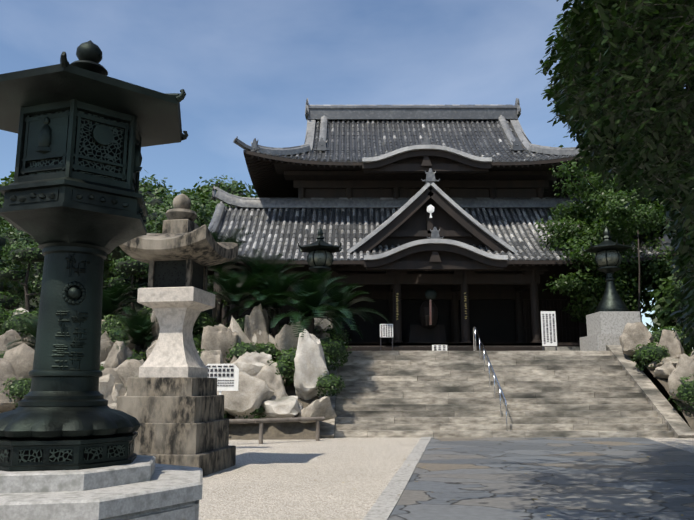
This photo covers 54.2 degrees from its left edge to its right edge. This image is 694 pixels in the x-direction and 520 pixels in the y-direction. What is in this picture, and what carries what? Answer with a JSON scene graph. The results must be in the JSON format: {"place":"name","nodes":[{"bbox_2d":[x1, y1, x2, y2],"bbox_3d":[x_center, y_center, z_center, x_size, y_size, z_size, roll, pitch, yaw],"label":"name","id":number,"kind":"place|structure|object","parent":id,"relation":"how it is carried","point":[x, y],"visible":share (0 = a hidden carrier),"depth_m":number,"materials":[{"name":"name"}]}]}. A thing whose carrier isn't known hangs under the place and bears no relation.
{"place":"outdoors","nodes":[
{"label":"outdoors","id":0,"kind":"place"},
{"bbox_2d":[5,270,212,335],"bbox_3d":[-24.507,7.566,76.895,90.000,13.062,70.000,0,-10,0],"label":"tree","id":1,"kind":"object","parent":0,"point":[137,305],"depth_m":51.87,"materials":[{"name":"green plant"}]},
{"bbox_2d":[0,182,245,292],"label":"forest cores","id":2,"kind":"object","parent":1,"relation":"on","point":[153,202],"visible":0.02,"depth_m":38.18,"materials":[{"name":"green plant"}]},
{"bbox_2d":[299,311,344,342],"bbox_3d":[-1.016,2.703,25.189,1.900,1.440,1.900,0,-10,0],"label":"terrace lantern base","id":3,"kind":"object","parent":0,"point":[324,324],"depth_m":24.53,"materials":[{"name":"grey stone"}]},
{"bbox_2d":[0,0,692,348],"label":"sky","id":4,"kind":"structure","parent":0,"point":[248,70],"materials":[{"name":"blue"}]},
{"bbox_2d":[342,300,515,342],"bbox_3d":[3.606,3.550,35.797,8.700,2.430,8.000,0,-10,0],"label":"dark doorway interior","id":5,"kind":"object","parent":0,"point":[492,321],"visible":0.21,"depth_m":31.86,"materials":[{"name":"black"}]},
{"bbox_2d":[199,437,693,519],"bbox_3d":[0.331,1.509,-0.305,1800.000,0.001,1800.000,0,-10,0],"label":"ground","id":6,"kind":"structure","parent":0,"point":[270,479],"depth_m":11.01,"materials":[{"name":"beige gravel"}]},
{"bbox_2d":[0,40,187,471],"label":"bronze lantern","id":7,"kind":"object","parent":6,"relation":"on","point":[77,227],"visible":1,"depth_m":5.00,"materials":[{"name":"metal"}]},
{"bbox_2d":[0,110,134,461],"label":"lantern lattice panels","id":8,"kind":"object","parent":7,"relation":"attached to","point":[90,146],"visible":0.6,"depth_m":5.06,"materials":[{"name":"metal"}]},
{"bbox_2d":[0,455,202,519],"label":"lantern stone base","id":9,"kind":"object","parent":6,"relation":"on","point":[142,487],"depth_m":4.38,"materials":[{"name":"grey stone"}]},
{"bbox_2d":[117,194,237,476],"bbox_3d":[-3.143,1.233,12.504,1.800,5.080,1.800,-2,-10,10],"label":"stone lantern","id":10,"kind":"object","parent":6,"relation":"on","point":[172,402],"visible":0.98,"depth_m":11.99,"materials":[{"name":"stone"}]},
{"bbox_2d":[154,260,203,289],"bbox_3d":[-3.143,0.313,12.669,0.720,0.530,0.720,-2,-10,10],"label":"lantern opening","id":11,"kind":"object","parent":10,"relation":"attached to","point":[171,273],"visible":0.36,"depth_m":12.34,"materials":[{"name":"black"}]},
{"bbox_2d":[206,364,238,394],"bbox_3d":[-2.933,3.384,15.647,0.860,1.960,0.050,-1,-10,6],"label":"garden sign","id":12,"kind":"object","parent":6,"relation":"on","point":[235,387],"visible":0.53,"depth_m":15.72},
{"bbox_2d":[206,366,233,385],"bbox_3d":[-2.945,2.685,15.736,0.663,0.468,0.004,-1,-10,6],"label":"sign lettering","id":13,"kind":"object","parent":12,"relation":"attached to","point":[219,370],"visible":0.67,"depth_m":15.74},
{"bbox_2d":[229,417,324,443],"bbox_3d":[-3.339,4.349,17.103,5.864,0.675,0.660,3,-11,-17],"label":"bench","id":14,"kind":"object","parent":6,"relation":"on","point":[275,420],"visible":0.4,"depth_m":17.44,"materials":[{"name":"brown wood"}]},
{"bbox_2d":[363,437,431,519],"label":"path kerb","id":15,"kind":"structure","parent":6,"relation":"on","point":[384,505],"depth_m":9.98,"materials":[{"name":"stone"}]},
{"bbox_2d":[335,351,672,437],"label":"stairs","id":16,"kind":"structure","parent":6,"relation":"on","point":[401,394],"depth_m":21.09,"materials":[{"name":"stone"}]},
{"bbox_2d":[473,327,507,430],"bbox_3d":[4.548,3.643,21.843,0.042,3.336,4.712,0,-10,0],"label":"handrail","id":17,"kind":"object","parent":16,"relation":"on","point":[474,344],"visible":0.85,"depth_m":21.63,"materials":[{"name":"metal"}]},
{"bbox_2d":[318,356,689,426],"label":"terrace retaining wall","id":18,"kind":"structure","parent":6,"relation":"on","point":[657,383],"depth_m":23.58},
{"bbox_2d":[319,345,693,437],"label":"stair sides","id":19,"kind":"object","parent":6,"relation":"on","point":[675,422],"visible":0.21,"depth_m":20.55,"materials":[{"name":"stone"}]},
{"bbox_2d":[545,347,690,350],"bbox_3d":[3.607,5.135,35.715,21.500,0.380,15.000,0,-10,0],"label":"temple podium","id":20,"kind":"object","parent":6,"relation":"on","point":[563,348],"visible":0.07,"depth_m":28.34,"materials":[{"name":"grey stone"}]},
{"bbox_2d":[580,311,640,350],"bbox_3d":[9.884,2.699,25.167,1.900,1.440,1.900,0,-10,0],"label":"stone pedestal","id":21,"kind":"object","parent":20,"relation":"on","point":[604,328],"visible":0.57,"depth_m":24.54,"materials":[{"name":"grey stone"}]},
{"bbox_2d":[582,227,633,312],"bbox_3d":[9.882,0.366,25.587,1.644,3.300,1.892,0,-10,0],"label":"terrace lantern","id":22,"kind":"object","parent":21,"relation":"on","point":[611,300],"visible":0.81,"depth_m":25.26,"materials":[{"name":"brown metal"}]},
{"bbox_2d":[596,250,621,266],"bbox_3d":[9.884,-0.037,25.659,0.940,0.640,0.940,0,-10,0],"label":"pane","id":23,"kind":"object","parent":22,"relation":"on","point":[612,257],"visible":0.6,"depth_m":25.32,"materials":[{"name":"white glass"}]},
{"bbox_2d":[228,351,693,439],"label":"garden soil","id":24,"kind":"structure","parent":0,"point":[286,431],"depth_m":18.82,"materials":[{"name":"brown soil"}]},
{"bbox_2d":[0,303,693,423],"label":"garden rocks","id":25,"kind":"object","parent":24,"relation":"on","point":[261,382],"visible":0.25,"depth_m":19.86,"materials":[{"name":"grey stone"}]},
{"bbox_2d":[0,305,693,418],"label":"shrubs","id":26,"kind":"object","parent":24,"relation":"on","point":[334,361],"visible":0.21,"depth_m":20.95,"materials":[{"name":"green plant"}]},
{"bbox_2d":[103,271,692,352],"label":"cycad trunks","id":27,"kind":"object","parent":24,"relation":"on","point":[217,311],"visible":0.15,"depth_m":22.99,"materials":[{"name":"brown plant"}]},
{"bbox_2d":[1,226,693,354],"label":"cycads","id":28,"kind":"object","parent":27,"relation":"attached to","point":[271,290],"visible":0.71,"depth_m":22.60,"materials":[{"name":"green plant"}]},
{"bbox_2d":[380,311,556,350],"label":"sign boards","id":29,"kind":"object","parent":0,"point":[553,343],"visible":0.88,"depth_m":25.54,"materials":[{"name":"white wood"}]},
{"bbox_2d":[380,314,556,350],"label":"signs","id":30,"kind":"object","parent":29,"relation":"on","point":[444,345],"visible":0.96,"depth_m":25.53,"materials":[{"name":"white"}]},
{"bbox_2d":[388,437,693,519],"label":"paved path","id":31,"kind":"structure","parent":0,"point":[579,478],"depth_m":10.76,"materials":[{"name":"grey stone"}]},
{"bbox_2d":[534,158,693,324],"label":"tree","id":32,"kind":"object","parent":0,"point":[602,212],"depth_m":28.08,"materials":[{"name":"green plant"}]},
{"bbox_2d":[535,0,693,364],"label":"tree","id":33,"kind":"object","parent":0,"point":[617,156],"depth_m":7.04,"materials":[{"name":"green plant"}]},
{"bbox_2d":[579,165,692,329],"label":"trees","id":34,"kind":"object","parent":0,"point":[661,293],"visible":0.02,"depth_m":28.21,"materials":[{"name":"green plant"}]},
{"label":"terrace","id":35,"kind":"structure","parent":0,"visible":0},
{"bbox_2d":[0,243,228,318],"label":"tree","id":36,"kind":"object","parent":35,"relation":"on","point":[31,278],"depth_m":24.00,"materials":[{"name":"green plant"}]},
{"bbox_2d":[0,170,258,312],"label":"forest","id":37,"kind":"object","parent":35,"relation":"on","point":[200,199],"depth_m":41.95,"materials":[{"name":"green plant"}]},
{"bbox_2d":[208,150,675,350],"bbox_3d":[3.603,-1.456,35.083,20.400,13.130,14.380,0,-10,0],"label":"temple wood","id":38,"kind":"object","parent":35,"relation":"on","point":[452,273],"visible":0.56,"depth_m":30.99,"materials":[{"name":"brown wood"}]},
{"bbox_2d":[407,299,446,342],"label":"porch furnishings","id":39,"kind":"object","parent":38,"relation":"on","point":[424,332],"visible":0.94,"depth_m":30.22,"materials":[{"name":"brown wood"}]},
{"bbox_2d":[429,299,431,324],"bbox_3d":[3.606,2.015,29.388,0.110,1.584,0.148,-4,-11,22],"label":"bell rope","id":40,"kind":"object","parent":38,"relation":"attached to","point":[430,313],"visible":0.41,"depth_m":29.30,"materials":[{"name":"white fabric"}]},
{"bbox_2d":[427,204,433,217],"bbox_3d":[3.586,-2.107,29.124,0.344,0.601,0.069,0,-10,0],"label":"gable ornament","id":41,"kind":"object","parent":38,"relation":"attached to","point":[430,208],"visible":1,"depth_m":29.11,"materials":[{"name":"white"}]},
{"bbox_2d":[425,288,436,299],"bbox_3d":[3.643,1.480,29.464,0.520,0.520,0.120,0,-10,0],"label":"gong","id":42,"kind":"object","parent":38,"relation":"attached to","point":[431,293],"visible":1,"depth_m":29.42,"materials":[{"name":"green metal"}]},
{"bbox_2d":[396,293,466,319],"bbox_3d":[3.593,1.962,28.840,3.008,1.153,0.006,0,-10,0],"label":"sign lettering","id":43,"kind":"object","parent":38,"relation":"attached to","point":[398,311],"visible":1,"depth_m":28.84,"materials":[{"name":"gold metal"}]},
{"bbox_2d":[396,291,467,320],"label":"vertical sign boards","id":44,"kind":"object","parent":38,"relation":"attached to","point":[465,294],"visible":0.89,"depth_m":28.84,"materials":[{"name":"brown wood"}]},
{"bbox_2d":[208,98,671,259],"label":"temple ridges","id":45,"kind":"object","parent":38,"relation":"on","point":[324,114],"visible":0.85,"depth_m":32.69,"materials":[{"name":"tile"}]},
{"bbox_2d":[216,120,672,259],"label":"temple roof tiles","id":46,"kind":"object","parent":38,"relation":"on","point":[285,231],"visible":0.31,"depth_m":32.09,"materials":[{"name":"grey tile"}]},
{"bbox_2d":[555,129,693,350],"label":"trees","id":47,"kind":"object","parent":35,"relation":"on","point":[656,319],"depth_m":26.30,"materials":[{"name":"green plant"}]},
{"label":"terrace paving","id":48,"kind":"structure","parent":35,"relation":"on","visible":0},
{"bbox_2d":[298,227,341,310],"bbox_3d":[-1.018,0.370,25.609,1.644,3.300,1.892,0,-10,0],"label":"terrace lantern","id":49,"kind":"object","parent":48,"relation":"on","point":[319,244],"visible":0.48,"depth_m":25.36,"materials":[{"name":"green metal"}]},
{"bbox_2d":[308,250,332,266],"bbox_3d":[-1.016,-0.033,25.682,0.940,0.640,0.940,0,-10,0],"label":"lantern light chamber","id":50,"kind":"object","parent":49,"relation":"on","point":[319,257],"visible":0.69,"depth_m":25.33,"materials":[{"name":"glass"}]}
]}

